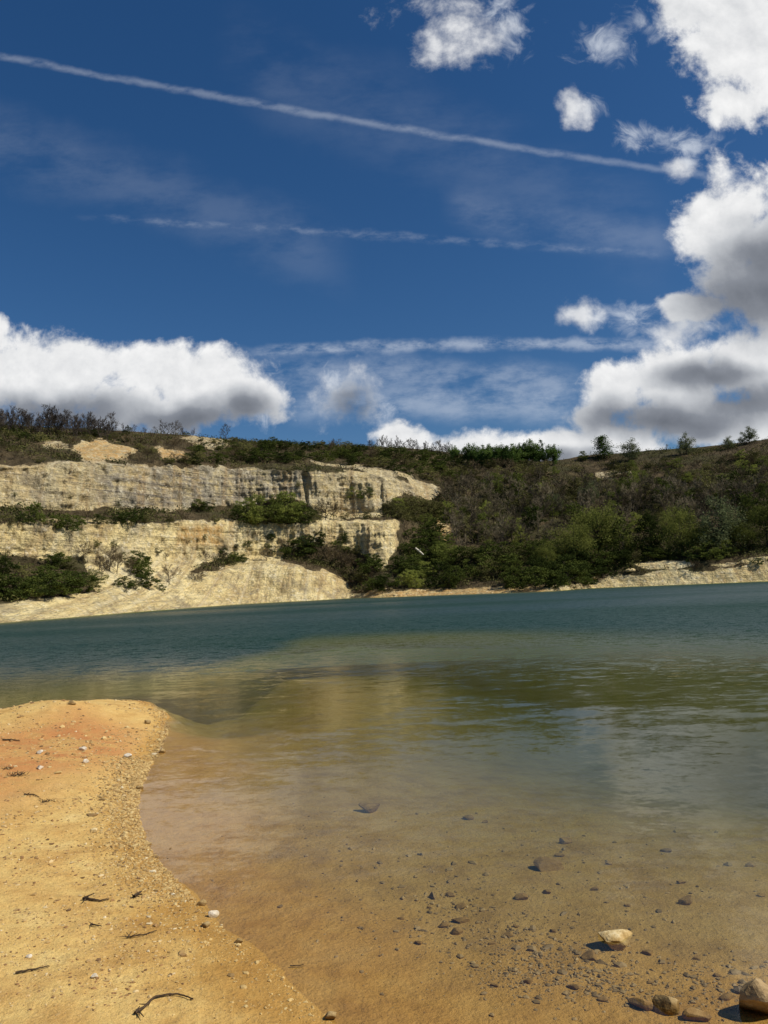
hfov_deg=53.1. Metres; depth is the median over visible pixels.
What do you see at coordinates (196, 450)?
evergreen bush
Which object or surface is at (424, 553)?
thicket bush
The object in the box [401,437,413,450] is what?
bare tree
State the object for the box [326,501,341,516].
terrace bush
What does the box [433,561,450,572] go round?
thicket bush
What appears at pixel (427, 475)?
evergreen bush
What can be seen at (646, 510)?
young tree
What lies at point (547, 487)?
bare tree
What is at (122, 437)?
dry shrub
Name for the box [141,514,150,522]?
terrace bush
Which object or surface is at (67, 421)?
bare tree
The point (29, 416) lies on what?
bare tree
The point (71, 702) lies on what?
stone
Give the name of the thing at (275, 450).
evergreen bush
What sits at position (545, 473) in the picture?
dry shrub
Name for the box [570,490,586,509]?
bare tree
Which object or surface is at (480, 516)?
young tree
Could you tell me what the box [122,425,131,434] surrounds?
evergreen bush
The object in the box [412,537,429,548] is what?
thicket bush
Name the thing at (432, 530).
thicket bush
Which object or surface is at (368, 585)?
ledge bush
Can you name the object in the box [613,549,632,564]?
shore bush
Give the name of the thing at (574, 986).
stone
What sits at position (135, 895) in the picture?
driftwood twig
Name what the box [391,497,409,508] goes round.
thicket bush
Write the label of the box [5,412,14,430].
bare tree
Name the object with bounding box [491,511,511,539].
bare tree
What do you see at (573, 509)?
young tree
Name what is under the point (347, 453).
evergreen bush
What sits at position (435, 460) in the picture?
evergreen bush
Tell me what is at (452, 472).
evergreen bush
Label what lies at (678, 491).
bare tree
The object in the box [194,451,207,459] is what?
evergreen bush
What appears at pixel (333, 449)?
evergreen bush
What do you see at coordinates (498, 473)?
dry shrub
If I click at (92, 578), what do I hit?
ledge bush
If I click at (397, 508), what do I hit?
thicket bush
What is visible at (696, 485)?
bare tree
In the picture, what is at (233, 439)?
evergreen bush
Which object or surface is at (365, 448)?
evergreen bush
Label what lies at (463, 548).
shore bush
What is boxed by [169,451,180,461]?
dry shrub
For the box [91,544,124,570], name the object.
ledge bush
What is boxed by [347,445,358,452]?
evergreen bush
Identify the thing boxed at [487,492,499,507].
bare tree
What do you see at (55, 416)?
bare tree
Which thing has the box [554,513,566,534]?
bare tree
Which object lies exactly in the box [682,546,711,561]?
shore bush
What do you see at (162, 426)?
bare tree
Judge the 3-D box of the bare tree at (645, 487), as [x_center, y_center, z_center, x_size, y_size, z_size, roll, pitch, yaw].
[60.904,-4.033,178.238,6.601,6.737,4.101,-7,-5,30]
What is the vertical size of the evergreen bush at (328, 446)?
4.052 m
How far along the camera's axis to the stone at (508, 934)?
4.47 m
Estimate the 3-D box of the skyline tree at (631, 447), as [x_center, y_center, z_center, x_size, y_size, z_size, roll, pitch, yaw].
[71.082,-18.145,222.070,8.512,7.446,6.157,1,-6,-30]
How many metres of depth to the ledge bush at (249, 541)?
141.60 m
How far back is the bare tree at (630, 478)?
188.63 m
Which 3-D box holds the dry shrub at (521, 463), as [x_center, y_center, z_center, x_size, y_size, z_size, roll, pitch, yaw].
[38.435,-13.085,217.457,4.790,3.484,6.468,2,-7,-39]
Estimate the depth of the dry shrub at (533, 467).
209.41 m
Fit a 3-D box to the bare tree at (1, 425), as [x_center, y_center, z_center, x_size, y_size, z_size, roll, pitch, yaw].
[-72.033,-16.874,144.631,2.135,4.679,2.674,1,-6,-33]
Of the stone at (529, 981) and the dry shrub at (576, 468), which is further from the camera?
the dry shrub at (576, 468)
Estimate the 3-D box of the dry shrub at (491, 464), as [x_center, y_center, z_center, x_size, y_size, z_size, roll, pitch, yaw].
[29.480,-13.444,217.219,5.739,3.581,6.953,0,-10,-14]
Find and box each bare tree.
[0,411,5,429]
[5,405,15,424]
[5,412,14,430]
[5,416,13,429]
[6,411,19,430]
[8,406,21,423]
[13,416,22,431]
[17,413,27,428]
[22,410,33,430]
[30,416,44,432]
[33,412,47,431]
[35,413,48,433]
[42,405,50,426]
[43,405,59,433]
[48,408,62,434]
[51,413,67,434]
[64,412,74,431]
[66,415,82,435]
[69,416,82,431]
[72,421,79,434]
[79,412,86,433]
[82,412,96,431]
[83,423,93,437]
[86,417,96,434]
[93,422,104,438]
[97,418,107,437]
[100,416,112,437]
[101,420,112,436]
[107,412,119,432]
[159,419,167,435]
[166,423,174,433]
[172,420,181,435]
[218,424,230,437]
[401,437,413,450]
[433,441,441,451]
[436,475,451,493]
[442,509,461,523]
[443,506,461,537]
[447,486,467,505]
[448,514,465,543]
[449,493,469,513]
[453,472,466,494]
[455,515,480,543]
[456,534,467,545]
[457,496,479,525]
[461,469,480,497]
[461,493,479,518]
[473,519,484,540]
[478,482,493,499]
[479,471,497,491]
[482,522,497,551]
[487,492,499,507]
[487,499,498,524]
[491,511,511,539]
[494,522,509,547]
[495,489,517,513]
[500,522,517,544]
[502,471,518,496]
[506,479,529,500]
[508,516,517,537]
[508,519,533,542]
[515,499,526,510]
[522,525,532,539]
[525,460,544,481]
[527,481,539,498]
[527,489,542,506]
[530,492,553,518]
[531,510,543,531]
[532,496,550,512]
[534,479,547,505]
[535,523,553,540]
[537,481,548,500]
[538,482,557,501]
[542,497,562,517]
[542,519,559,531]
[550,479,566,498]
[554,512,576,531]
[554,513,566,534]
[555,494,571,511]
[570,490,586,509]
[574,483,592,501]
[579,468,592,486]
[580,468,595,494]
[581,487,598,509]
[582,501,592,512]
[598,493,611,507]
[600,470,616,495]
[610,492,623,512]
[611,480,627,509]
[616,493,627,510]
[617,502,631,524]
[621,482,640,509]
[624,470,636,486]
[624,489,645,511]
[625,503,633,517]
[627,485,651,512]
[634,481,658,506]
[635,473,645,486]
[641,475,659,498]
[654,493,678,517]
[656,485,674,504]
[656,493,672,511]
[661,461,683,484]
[662,475,685,498]
[666,483,684,494]
[676,494,710,521]
[677,481,693,500]
[690,474,715,493]
[692,480,713,496]
[692,500,710,519]
[695,492,707,511]
[701,476,729,499]
[706,480,729,505]
[709,496,727,518]
[710,491,727,519]
[725,480,740,494]
[728,480,748,502]
[743,472,766,496]
[757,464,767,481]
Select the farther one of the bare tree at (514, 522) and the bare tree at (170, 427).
the bare tree at (170, 427)
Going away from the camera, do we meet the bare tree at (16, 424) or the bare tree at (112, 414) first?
the bare tree at (16, 424)
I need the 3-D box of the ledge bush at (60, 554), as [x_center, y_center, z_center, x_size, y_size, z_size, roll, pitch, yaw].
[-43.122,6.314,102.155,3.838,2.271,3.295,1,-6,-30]
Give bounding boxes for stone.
[68,700,75,704]
[123,753,131,757]
[197,899,206,905]
[202,921,210,927]
[208,910,218,917]
[324,1011,335,1019]
[358,803,379,812]
[437,921,448,927]
[445,892,454,896]
[450,927,462,934]
[451,916,469,923]
[455,903,466,909]
[463,815,473,819]
[503,932,512,936]
[514,893,527,899]
[523,978,532,983]
[533,857,563,871]
[542,889,550,893]
[554,853,564,856]
[559,837,572,843]
[567,984,579,989]
[581,950,597,960]
[597,996,607,1001]
[598,929,632,950]
[627,997,653,1010]
[642,949,652,954]
[652,994,680,1015]
[660,848,671,851]
[678,895,691,904]
[682,1007,711,1021]
[693,955,700,959]
[719,993,733,1000]
[739,978,767,1013]
[745,862,755,866]
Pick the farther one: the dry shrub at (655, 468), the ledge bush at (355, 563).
the dry shrub at (655, 468)
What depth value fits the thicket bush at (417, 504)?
172.88 m
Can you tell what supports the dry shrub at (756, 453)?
on the hillside
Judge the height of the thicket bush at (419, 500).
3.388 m
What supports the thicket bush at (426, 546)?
on the hillside
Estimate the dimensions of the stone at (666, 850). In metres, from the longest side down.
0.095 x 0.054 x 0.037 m
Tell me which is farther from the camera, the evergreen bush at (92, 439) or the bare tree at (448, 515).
the bare tree at (448, 515)
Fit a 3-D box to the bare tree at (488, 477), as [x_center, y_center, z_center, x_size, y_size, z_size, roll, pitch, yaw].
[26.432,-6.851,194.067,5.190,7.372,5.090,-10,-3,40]
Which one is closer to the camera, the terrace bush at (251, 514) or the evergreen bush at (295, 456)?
the terrace bush at (251, 514)
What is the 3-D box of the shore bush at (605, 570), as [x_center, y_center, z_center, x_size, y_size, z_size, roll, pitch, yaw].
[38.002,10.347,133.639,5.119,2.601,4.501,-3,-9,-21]
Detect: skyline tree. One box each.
[577,451,588,460]
[590,434,617,457]
[616,437,641,459]
[677,431,699,454]
[722,435,735,448]
[738,426,758,442]
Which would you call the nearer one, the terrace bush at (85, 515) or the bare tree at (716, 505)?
the terrace bush at (85, 515)
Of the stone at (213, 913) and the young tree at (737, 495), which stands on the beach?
the stone at (213, 913)
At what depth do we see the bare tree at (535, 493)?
180.75 m
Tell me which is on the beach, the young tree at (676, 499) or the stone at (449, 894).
the stone at (449, 894)
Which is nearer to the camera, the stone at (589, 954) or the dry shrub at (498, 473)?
the stone at (589, 954)
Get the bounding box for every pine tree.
[447,445,460,461]
[459,442,472,463]
[467,442,483,461]
[473,445,488,465]
[479,444,497,466]
[491,444,507,466]
[494,444,515,465]
[505,443,525,465]
[509,443,527,463]
[518,438,536,463]
[520,443,542,463]
[533,438,548,464]
[543,444,561,464]
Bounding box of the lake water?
[0,581,767,747]
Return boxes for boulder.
[625,568,634,571]
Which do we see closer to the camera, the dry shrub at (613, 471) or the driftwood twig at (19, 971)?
the driftwood twig at (19, 971)
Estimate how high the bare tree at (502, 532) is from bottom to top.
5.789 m
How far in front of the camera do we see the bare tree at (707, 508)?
156.38 m
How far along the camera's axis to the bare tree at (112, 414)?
164.26 m
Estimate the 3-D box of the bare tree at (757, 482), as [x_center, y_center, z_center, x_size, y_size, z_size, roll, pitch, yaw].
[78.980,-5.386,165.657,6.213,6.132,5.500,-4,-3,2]
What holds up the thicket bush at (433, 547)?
on the hillside
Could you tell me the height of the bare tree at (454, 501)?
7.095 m
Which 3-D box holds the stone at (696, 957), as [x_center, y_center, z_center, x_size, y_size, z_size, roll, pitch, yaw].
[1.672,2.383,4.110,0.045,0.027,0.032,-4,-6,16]
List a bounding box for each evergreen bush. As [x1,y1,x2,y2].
[14,431,26,438]
[21,431,33,437]
[31,432,50,441]
[81,434,96,441]
[90,427,105,436]
[109,432,120,437]
[117,433,130,442]
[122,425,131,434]
[140,445,151,452]
[176,453,193,463]
[185,453,197,461]
[187,443,206,454]
[191,456,203,464]
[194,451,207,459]
[199,442,210,450]
[210,453,228,463]
[215,444,232,452]
[218,438,227,443]
[227,437,239,442]
[229,441,240,446]
[232,452,247,460]
[238,442,253,450]
[246,455,260,463]
[248,450,266,459]
[252,443,267,453]
[256,439,268,447]
[259,439,279,449]
[268,436,280,446]
[269,448,287,459]
[275,452,294,462]
[276,440,292,449]
[284,451,301,460]
[292,449,307,459]
[299,441,316,450]
[309,450,334,461]
[312,440,324,448]
[314,441,332,452]
[324,445,338,453]
[328,451,338,459]
[329,438,341,446]
[330,447,348,457]
[333,441,354,451]
[342,449,351,458]
[342,454,358,464]
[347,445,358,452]
[350,452,369,462]
[352,444,365,451]
[359,445,371,450]
[360,457,376,466]
[362,450,377,460]
[366,445,380,454]
[371,455,390,466]
[372,444,382,452]
[376,451,391,462]
[381,445,405,458]
[385,459,402,470]
[393,454,413,465]
[401,462,422,475]
[406,451,416,458]
[411,451,430,462]
[414,460,433,471]
[418,448,435,456]
[419,467,439,479]
[429,456,446,464]
[432,453,450,463]
[434,462,447,472]
[440,470,462,480]
[442,475,455,484]
[446,457,461,467]
[448,467,469,476]
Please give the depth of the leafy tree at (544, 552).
132.79 m
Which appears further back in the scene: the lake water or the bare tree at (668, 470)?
the bare tree at (668, 470)
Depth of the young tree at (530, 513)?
167.64 m
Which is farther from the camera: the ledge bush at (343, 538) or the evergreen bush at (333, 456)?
the evergreen bush at (333, 456)
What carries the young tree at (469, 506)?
on the hillside
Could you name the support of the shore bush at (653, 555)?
on the hillside
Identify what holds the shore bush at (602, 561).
on the hillside
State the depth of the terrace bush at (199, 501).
150.28 m
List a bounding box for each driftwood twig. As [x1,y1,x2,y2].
[15,965,49,973]
[82,893,108,901]
[121,930,156,937]
[132,891,142,897]
[134,993,192,1016]
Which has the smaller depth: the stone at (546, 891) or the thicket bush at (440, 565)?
the stone at (546, 891)
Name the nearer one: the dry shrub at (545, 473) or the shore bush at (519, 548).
the shore bush at (519, 548)
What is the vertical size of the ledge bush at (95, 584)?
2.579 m
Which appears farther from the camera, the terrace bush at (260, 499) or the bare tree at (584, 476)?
the bare tree at (584, 476)
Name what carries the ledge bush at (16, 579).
on the hillside
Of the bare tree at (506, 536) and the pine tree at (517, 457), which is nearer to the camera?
the bare tree at (506, 536)
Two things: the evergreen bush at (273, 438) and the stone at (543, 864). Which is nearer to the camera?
the stone at (543, 864)
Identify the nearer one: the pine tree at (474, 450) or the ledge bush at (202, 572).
the ledge bush at (202, 572)
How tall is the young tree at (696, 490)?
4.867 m
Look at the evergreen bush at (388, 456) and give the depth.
194.34 m
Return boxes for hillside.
[0,425,767,622]
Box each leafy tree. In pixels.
[533,543,558,565]
[543,520,596,560]
[546,493,564,511]
[567,500,636,557]
[577,479,599,503]
[603,515,639,558]
[631,509,665,556]
[653,501,701,552]
[656,510,672,534]
[683,495,758,552]
[687,523,717,554]
[724,520,760,553]
[736,491,758,523]
[744,502,767,548]
[751,482,767,511]
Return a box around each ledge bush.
[0,556,19,573]
[0,573,28,597]
[0,575,10,591]
[2,575,40,598]
[5,576,48,597]
[17,563,34,574]
[26,573,65,595]
[31,564,59,580]
[34,573,78,595]
[39,554,61,567]
[44,552,73,566]
[45,570,86,592]
[61,559,80,570]
[61,570,102,592]
[69,540,99,563]
[85,569,108,586]
[88,554,117,573]
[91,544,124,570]
[105,552,127,570]
[112,576,135,588]
[123,558,140,574]
[125,550,151,567]
[129,579,141,589]
[131,559,154,576]
[134,571,160,586]
[156,583,166,590]
[161,564,184,583]
[190,570,203,579]
[197,569,209,579]
[202,552,213,561]
[227,552,239,561]
[227,557,236,564]
[237,554,247,561]
[243,540,251,546]
[257,548,271,560]
[279,537,293,554]
[279,538,305,558]
[284,536,317,554]
[297,533,318,551]
[310,531,325,545]
[314,541,337,560]
[317,544,343,566]
[330,540,350,553]
[334,549,354,567]
[335,554,365,572]
[336,532,348,542]
[348,544,361,553]
[352,567,370,581]
[355,553,383,571]
[360,558,385,572]
[362,577,376,590]
[374,577,388,589]
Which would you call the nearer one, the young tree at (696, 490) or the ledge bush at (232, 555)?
the ledge bush at (232, 555)
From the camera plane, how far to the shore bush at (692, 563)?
128.54 m
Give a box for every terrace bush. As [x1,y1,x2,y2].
[2,514,17,523]
[13,514,31,523]
[24,501,49,524]
[49,514,67,528]
[59,514,81,530]
[68,515,87,526]
[81,509,92,521]
[90,513,105,523]
[109,513,126,523]
[116,512,138,524]
[126,510,145,522]
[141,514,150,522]
[165,515,174,521]
[191,499,205,510]
[198,501,215,511]
[227,505,248,522]
[234,497,262,523]
[244,493,274,524]
[257,508,275,523]
[261,494,292,523]
[272,491,308,523]
[287,501,306,523]
[293,505,317,523]
[307,512,321,522]
[311,498,343,519]
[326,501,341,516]
[338,512,349,518]
[345,486,358,497]
[357,490,363,498]
[361,510,371,517]
[364,486,373,496]
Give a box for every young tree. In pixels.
[441,500,458,519]
[450,515,476,536]
[456,506,469,523]
[461,497,479,513]
[469,526,483,542]
[473,512,492,534]
[476,500,498,519]
[479,534,496,551]
[480,492,498,510]
[481,472,503,496]
[501,516,520,537]
[504,472,526,496]
[509,523,529,543]
[510,490,532,509]
[520,477,536,491]
[521,504,547,529]
[531,476,551,490]
[531,482,546,498]
[541,496,559,516]
[552,488,569,500]
[560,478,580,500]
[560,495,577,513]
[563,502,583,524]
[576,473,600,493]
[603,491,621,510]
[614,476,636,501]
[625,470,638,494]
[629,512,646,532]
[636,482,655,508]
[640,509,658,521]
[650,487,665,507]
[654,479,672,499]
[654,498,672,515]
[670,493,680,509]
[674,507,689,522]
[678,488,700,509]
[690,487,712,508]
[692,469,716,489]
[698,477,718,498]
[706,490,739,510]
[715,471,739,496]
[732,489,751,503]
[744,477,767,497]
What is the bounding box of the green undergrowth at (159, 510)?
[0,423,767,600]
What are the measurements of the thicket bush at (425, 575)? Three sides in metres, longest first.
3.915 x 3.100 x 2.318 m
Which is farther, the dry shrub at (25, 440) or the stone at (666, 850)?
the dry shrub at (25, 440)
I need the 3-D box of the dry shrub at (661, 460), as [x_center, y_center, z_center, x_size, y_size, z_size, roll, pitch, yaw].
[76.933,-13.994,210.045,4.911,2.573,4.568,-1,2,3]
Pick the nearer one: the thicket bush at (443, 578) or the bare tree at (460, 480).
the thicket bush at (443, 578)
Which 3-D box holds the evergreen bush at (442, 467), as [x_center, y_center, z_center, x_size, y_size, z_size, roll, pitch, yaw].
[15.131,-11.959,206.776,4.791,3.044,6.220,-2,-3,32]
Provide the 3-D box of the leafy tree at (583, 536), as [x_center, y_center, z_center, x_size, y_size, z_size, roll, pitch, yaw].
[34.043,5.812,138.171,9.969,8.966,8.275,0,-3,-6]
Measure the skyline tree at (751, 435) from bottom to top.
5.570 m
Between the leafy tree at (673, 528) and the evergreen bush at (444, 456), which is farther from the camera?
the evergreen bush at (444, 456)
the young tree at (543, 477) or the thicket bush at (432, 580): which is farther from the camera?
the young tree at (543, 477)
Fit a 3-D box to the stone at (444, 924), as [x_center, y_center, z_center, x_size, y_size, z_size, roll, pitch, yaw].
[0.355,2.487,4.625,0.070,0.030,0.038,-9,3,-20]
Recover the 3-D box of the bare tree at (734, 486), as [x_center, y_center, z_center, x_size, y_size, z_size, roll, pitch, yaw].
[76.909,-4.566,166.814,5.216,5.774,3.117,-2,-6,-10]
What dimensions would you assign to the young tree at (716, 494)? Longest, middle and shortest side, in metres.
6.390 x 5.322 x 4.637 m
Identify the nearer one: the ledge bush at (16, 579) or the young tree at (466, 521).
the ledge bush at (16, 579)
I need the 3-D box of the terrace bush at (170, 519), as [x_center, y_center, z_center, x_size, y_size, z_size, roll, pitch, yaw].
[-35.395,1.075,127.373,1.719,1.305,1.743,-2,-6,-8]
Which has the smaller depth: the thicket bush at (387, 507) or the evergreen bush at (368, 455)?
the thicket bush at (387, 507)
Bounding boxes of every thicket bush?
[371,573,400,591]
[379,501,391,511]
[381,499,401,511]
[384,506,406,517]
[387,555,408,570]
[390,509,411,521]
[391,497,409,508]
[391,562,411,574]
[395,556,425,573]
[395,569,419,584]
[397,542,412,554]
[402,527,429,542]
[402,573,424,587]
[405,499,421,511]
[405,569,423,581]
[406,553,423,569]
[407,550,427,561]
[408,542,424,553]
[410,496,424,505]
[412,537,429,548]
[415,569,427,578]
[417,523,430,535]
[419,499,434,513]
[419,513,434,525]
[419,540,435,555]
[419,561,436,573]
[420,529,434,541]
[421,561,452,577]
[421,576,438,586]
[423,501,442,513]
[423,551,451,567]
[426,517,449,532]
[427,545,451,559]
[428,529,443,540]
[429,505,442,517]
[431,531,446,545]
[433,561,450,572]
[434,533,458,551]
[434,543,461,564]
[437,507,450,519]
[438,571,460,588]
[439,571,459,582]
[443,558,455,567]
[444,565,467,581]
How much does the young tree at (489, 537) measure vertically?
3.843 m
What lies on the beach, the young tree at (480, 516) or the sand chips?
the sand chips
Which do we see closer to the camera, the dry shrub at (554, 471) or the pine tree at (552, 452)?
the dry shrub at (554, 471)
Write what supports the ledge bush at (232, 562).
on the hillside
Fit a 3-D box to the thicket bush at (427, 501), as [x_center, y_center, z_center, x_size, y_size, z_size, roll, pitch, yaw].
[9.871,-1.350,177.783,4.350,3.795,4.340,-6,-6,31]
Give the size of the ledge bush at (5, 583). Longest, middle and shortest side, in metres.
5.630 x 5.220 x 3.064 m
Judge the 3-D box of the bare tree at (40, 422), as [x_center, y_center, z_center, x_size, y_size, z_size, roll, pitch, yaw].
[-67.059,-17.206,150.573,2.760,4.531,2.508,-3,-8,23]
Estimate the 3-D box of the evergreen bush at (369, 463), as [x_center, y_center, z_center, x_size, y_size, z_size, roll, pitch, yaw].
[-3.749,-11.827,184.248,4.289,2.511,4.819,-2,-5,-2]
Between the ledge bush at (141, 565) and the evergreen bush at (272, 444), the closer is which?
the ledge bush at (141, 565)
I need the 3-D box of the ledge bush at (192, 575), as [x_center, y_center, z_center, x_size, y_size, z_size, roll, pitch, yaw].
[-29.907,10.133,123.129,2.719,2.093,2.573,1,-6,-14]
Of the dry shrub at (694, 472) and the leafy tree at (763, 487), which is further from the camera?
the dry shrub at (694, 472)
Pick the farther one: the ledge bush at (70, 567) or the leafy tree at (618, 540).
the leafy tree at (618, 540)
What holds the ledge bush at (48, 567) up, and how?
on the hillside
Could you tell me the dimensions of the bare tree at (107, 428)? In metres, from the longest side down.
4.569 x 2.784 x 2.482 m
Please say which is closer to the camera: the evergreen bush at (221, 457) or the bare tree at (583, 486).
the evergreen bush at (221, 457)
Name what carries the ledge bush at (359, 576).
on the hillside
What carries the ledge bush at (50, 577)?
on the hillside
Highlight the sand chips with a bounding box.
[0,699,209,1010]
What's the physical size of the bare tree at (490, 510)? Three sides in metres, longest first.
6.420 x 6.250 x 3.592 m
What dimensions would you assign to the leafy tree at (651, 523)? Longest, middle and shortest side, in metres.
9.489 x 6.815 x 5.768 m
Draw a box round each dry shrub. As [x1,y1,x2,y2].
[19,437,33,445]
[32,456,46,462]
[64,436,79,444]
[118,434,134,444]
[139,450,153,456]
[164,439,181,448]
[164,457,175,464]
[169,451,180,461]
[213,441,221,449]
[456,462,473,474]
[459,467,481,479]
[467,459,482,472]
[478,459,497,469]
[480,467,496,484]
[487,465,506,478]
[503,460,516,473]
[505,464,525,477]
[512,459,529,469]
[523,466,546,477]
[524,461,550,474]
[537,468,552,478]
[549,466,558,474]
[569,464,582,471]
[605,458,619,468]
[607,468,618,477]
[614,472,627,479]
[616,461,633,470]
[626,460,638,468]
[635,470,650,478]
[649,466,661,475]
[658,456,672,464]
[665,469,681,480]
[666,458,683,467]
[681,472,694,482]
[684,469,697,477]
[685,459,701,468]
[700,463,710,468]
[710,462,727,472]
[718,466,727,473]
[727,453,737,461]
[734,449,745,457]
[735,459,747,467]
[744,455,756,465]
[747,447,764,457]
[747,464,759,473]
[754,455,767,463]
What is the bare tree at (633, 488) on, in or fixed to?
on the hillside
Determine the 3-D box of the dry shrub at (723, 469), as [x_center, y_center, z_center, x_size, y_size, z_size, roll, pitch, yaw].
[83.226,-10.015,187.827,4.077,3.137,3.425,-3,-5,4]
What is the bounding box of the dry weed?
[7,770,29,776]
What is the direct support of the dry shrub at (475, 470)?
on the hillside
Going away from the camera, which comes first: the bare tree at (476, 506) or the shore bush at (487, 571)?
the shore bush at (487, 571)
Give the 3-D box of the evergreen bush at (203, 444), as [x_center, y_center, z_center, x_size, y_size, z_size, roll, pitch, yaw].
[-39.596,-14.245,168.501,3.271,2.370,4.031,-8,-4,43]
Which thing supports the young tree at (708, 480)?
on the hillside
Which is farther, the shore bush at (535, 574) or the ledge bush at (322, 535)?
the ledge bush at (322, 535)
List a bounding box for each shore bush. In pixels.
[451,545,474,565]
[456,545,480,569]
[461,547,488,563]
[462,553,495,576]
[473,540,513,560]
[473,558,504,580]
[474,543,506,563]
[491,551,523,573]
[494,544,527,565]
[498,565,527,588]
[501,542,531,562]
[505,565,524,580]
[508,566,561,589]
[520,540,547,560]
[520,566,540,580]
[525,557,558,577]
[526,538,560,560]
[526,554,542,567]
[538,570,569,588]
[543,553,586,578]
[543,562,570,581]
[556,561,593,585]
[559,544,590,562]
[563,563,585,581]
[564,559,582,575]
[571,561,603,584]
[580,560,594,574]
[581,544,614,566]
[589,564,617,577]
[590,551,620,568]
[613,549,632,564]
[629,550,646,562]
[636,546,665,559]
[652,548,671,558]
[664,541,688,559]
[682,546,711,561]
[686,561,702,572]
[696,540,724,559]
[713,540,739,557]
[751,557,763,563]
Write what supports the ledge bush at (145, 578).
on the hillside
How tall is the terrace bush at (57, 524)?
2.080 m
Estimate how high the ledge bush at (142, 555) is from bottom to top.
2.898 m
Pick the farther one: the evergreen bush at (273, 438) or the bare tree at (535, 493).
the evergreen bush at (273, 438)
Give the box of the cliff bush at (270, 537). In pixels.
[264,533,274,540]
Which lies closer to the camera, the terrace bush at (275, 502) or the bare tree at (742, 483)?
the terrace bush at (275, 502)
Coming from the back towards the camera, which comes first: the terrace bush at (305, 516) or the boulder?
the terrace bush at (305, 516)
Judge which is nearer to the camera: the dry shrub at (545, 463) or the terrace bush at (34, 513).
the terrace bush at (34, 513)
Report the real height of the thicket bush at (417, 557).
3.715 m
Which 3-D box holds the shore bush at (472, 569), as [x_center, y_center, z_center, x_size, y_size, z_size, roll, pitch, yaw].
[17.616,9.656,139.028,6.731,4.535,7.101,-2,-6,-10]
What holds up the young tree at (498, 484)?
on the hillside
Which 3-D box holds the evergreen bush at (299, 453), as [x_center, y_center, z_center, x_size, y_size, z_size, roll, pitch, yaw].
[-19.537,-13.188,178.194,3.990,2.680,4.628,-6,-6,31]
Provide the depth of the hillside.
134.81 m
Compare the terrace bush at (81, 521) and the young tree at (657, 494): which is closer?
the terrace bush at (81, 521)
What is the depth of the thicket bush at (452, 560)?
146.19 m
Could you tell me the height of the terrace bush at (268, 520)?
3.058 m
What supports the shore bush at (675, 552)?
on the hillside
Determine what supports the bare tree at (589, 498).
on the hillside
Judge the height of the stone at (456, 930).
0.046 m
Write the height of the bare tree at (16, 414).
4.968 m
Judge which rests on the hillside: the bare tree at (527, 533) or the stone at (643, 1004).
the bare tree at (527, 533)
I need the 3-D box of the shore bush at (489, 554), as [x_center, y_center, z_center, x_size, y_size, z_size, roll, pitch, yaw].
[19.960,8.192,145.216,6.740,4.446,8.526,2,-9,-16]
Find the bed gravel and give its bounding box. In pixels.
[167,797,767,1023]
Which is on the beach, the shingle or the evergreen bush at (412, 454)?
the shingle
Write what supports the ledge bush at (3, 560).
on the hillside
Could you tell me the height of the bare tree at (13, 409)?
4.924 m
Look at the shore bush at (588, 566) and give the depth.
130.09 m
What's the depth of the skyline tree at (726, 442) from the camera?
216.96 m
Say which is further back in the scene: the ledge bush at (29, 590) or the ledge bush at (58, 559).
the ledge bush at (58, 559)
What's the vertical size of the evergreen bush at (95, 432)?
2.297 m
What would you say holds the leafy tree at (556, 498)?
on the hillside
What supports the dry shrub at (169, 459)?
on the hillside
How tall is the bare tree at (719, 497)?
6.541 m
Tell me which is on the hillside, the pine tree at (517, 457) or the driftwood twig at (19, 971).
the pine tree at (517, 457)
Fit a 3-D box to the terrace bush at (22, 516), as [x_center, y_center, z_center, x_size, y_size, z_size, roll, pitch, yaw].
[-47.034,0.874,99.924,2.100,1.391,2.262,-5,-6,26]
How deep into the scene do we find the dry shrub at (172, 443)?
162.60 m
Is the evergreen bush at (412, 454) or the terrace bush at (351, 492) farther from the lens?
the evergreen bush at (412, 454)
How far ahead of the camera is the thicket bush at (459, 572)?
134.21 m
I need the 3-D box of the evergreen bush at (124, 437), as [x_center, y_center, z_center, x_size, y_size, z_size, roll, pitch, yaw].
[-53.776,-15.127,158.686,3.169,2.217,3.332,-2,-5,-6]
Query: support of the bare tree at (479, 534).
on the hillside
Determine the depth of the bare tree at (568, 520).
158.85 m
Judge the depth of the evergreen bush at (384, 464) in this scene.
186.74 m
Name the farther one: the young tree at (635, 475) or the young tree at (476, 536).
the young tree at (635, 475)
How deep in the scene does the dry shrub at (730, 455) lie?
200.61 m
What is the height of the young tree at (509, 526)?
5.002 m
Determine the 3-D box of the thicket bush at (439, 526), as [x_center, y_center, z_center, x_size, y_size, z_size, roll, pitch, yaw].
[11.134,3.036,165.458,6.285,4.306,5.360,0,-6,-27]
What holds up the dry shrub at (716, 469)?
on the hillside
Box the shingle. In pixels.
[1,705,331,1023]
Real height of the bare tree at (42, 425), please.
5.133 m
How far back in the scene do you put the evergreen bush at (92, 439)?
149.65 m
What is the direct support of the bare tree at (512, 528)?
on the hillside
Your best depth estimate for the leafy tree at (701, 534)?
134.34 m
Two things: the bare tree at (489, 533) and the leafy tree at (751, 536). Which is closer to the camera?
the leafy tree at (751, 536)
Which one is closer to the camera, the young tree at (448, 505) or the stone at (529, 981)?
the stone at (529, 981)
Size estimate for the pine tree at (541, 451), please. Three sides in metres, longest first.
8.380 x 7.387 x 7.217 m
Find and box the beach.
[0,662,767,1023]
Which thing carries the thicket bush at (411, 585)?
on the hillside
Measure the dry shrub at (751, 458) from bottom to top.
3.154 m
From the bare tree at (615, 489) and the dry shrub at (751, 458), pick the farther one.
the dry shrub at (751, 458)

